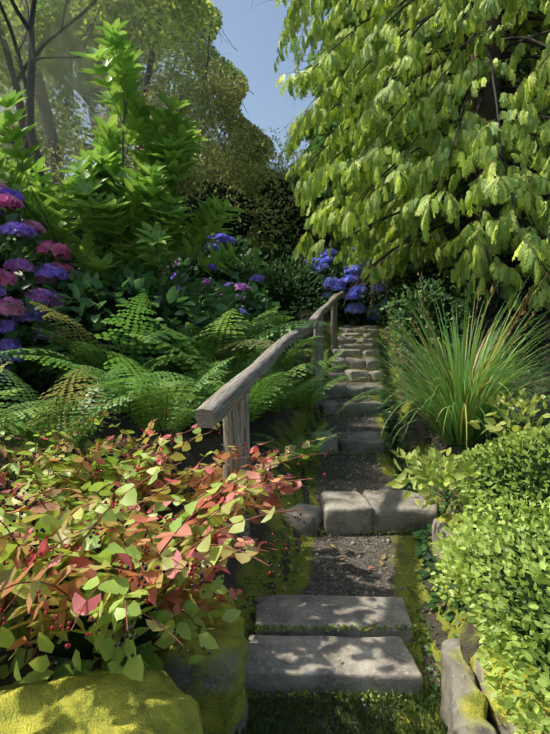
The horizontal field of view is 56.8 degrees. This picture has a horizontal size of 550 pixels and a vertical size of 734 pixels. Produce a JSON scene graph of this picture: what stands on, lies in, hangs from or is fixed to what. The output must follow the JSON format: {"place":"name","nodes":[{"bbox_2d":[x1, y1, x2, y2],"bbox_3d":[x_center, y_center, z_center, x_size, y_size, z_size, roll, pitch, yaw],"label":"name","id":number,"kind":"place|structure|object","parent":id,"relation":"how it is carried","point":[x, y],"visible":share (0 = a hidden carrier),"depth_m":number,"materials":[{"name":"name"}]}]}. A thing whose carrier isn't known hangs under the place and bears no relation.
{"place":"outdoors","nodes":[
{"label":"outdoors","id":0,"kind":"place"},
{"bbox_2d":[0,61,132,168],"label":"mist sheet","id":1,"kind":"object","parent":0,"point":[55,98],"depth_m":43.30,"materials":[{"name":"white"}]},
{"bbox_2d":[0,263,549,709],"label":"ground","id":2,"kind":"structure","parent":0,"point":[213,440],"depth_m":4.62,"materials":[{"name":"soil"}]},
{"bbox_2d":[2,3,230,182],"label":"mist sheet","id":3,"kind":"object","parent":2,"relation":"on","point":[105,105],"depth_m":25.01,"materials":[{"name":"white"}]},
{"bbox_2d":[0,0,238,181],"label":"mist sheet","id":4,"kind":"object","parent":2,"relation":"on","point":[47,55],"depth_m":17.27,"materials":[{"name":"white"}]},
{"bbox_2d":[0,0,254,223],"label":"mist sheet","id":5,"kind":"object","parent":2,"relation":"on","point":[59,53],"depth_m":11.48,"materials":[{"name":"white"}]},
{"bbox_2d":[195,291,344,550],"bbox_3d":[0.499,-0.028,6.533,0.176,2.499,8.054,1,4,13],"label":"handrail","id":6,"kind":"object","parent":2,"relation":"on","point":[228,403],"visible":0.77,"depth_m":3.21,"materials":[{"name":"grey wood"}]},
{"bbox_2d":[0,0,549,733],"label":"foliage","id":7,"kind":"object","parent":2,"relation":"on","point":[462,410],"visible":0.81,"depth_m":5.16,"materials":[{"name":"green plant"}]},
{"bbox_2d":[0,182,388,381],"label":"hydrangea flowers","id":8,"kind":"object","parent":7,"relation":"attached to","point":[10,199],"visible":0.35,"depth_m":5.40,"materials":[{"name":"purple plant"}]},
{"bbox_2d":[0,398,413,656],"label":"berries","id":9,"kind":"object","parent":7,"relation":"attached to","point":[93,620],"visible":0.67,"depth_m":2.10,"materials":[{"name":"red plant"}]},
{"bbox_2d":[0,325,549,733],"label":"stone steps","id":10,"kind":"structure","parent":2,"relation":"on","point":[178,694],"depth_m":2.41,"materials":[{"name":"grey stone"}]},
{"bbox_2d":[0,0,549,280],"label":"trees","id":11,"kind":"object","parent":2,"relation":"on","point":[253,134],"visible":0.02,"depth_m":14.12,"materials":[{"name":"green plant"}]},
{"bbox_2d":[0,169,549,678],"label":"shrubs","id":12,"kind":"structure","parent":2,"relation":"on","point":[80,643],"depth_m":7.01,"materials":[{"name":"green plant"}]},
{"bbox_2d":[0,0,549,318],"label":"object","id":13,"kind":"object","parent":2,"relation":"on","point":[485,103],"visible":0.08,"depth_m":8.93,"materials":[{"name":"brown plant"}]},
{"bbox_2d":[0,0,549,662],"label":"stems","id":14,"kind":"object","parent":2,"relation":"on","point":[278,410],"visible":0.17,"depth_m":2.83,"materials":[{"name":"plant"}]},
{"bbox_2d":[136,308,508,733],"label":"path gravel","id":15,"kind":"structure","parent":2,"relation":"on","point":[337,577],"depth_m":3.63,"materials":[{"name":"grey gravel"}]},
{"bbox_2d":[379,166,549,619],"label":"shrub","id":16,"kind":"object","parent":2,"relation":"on","point":[420,549],"visible":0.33,"depth_m":6.04,"materials":[{"name":"green plant"}]}
]}

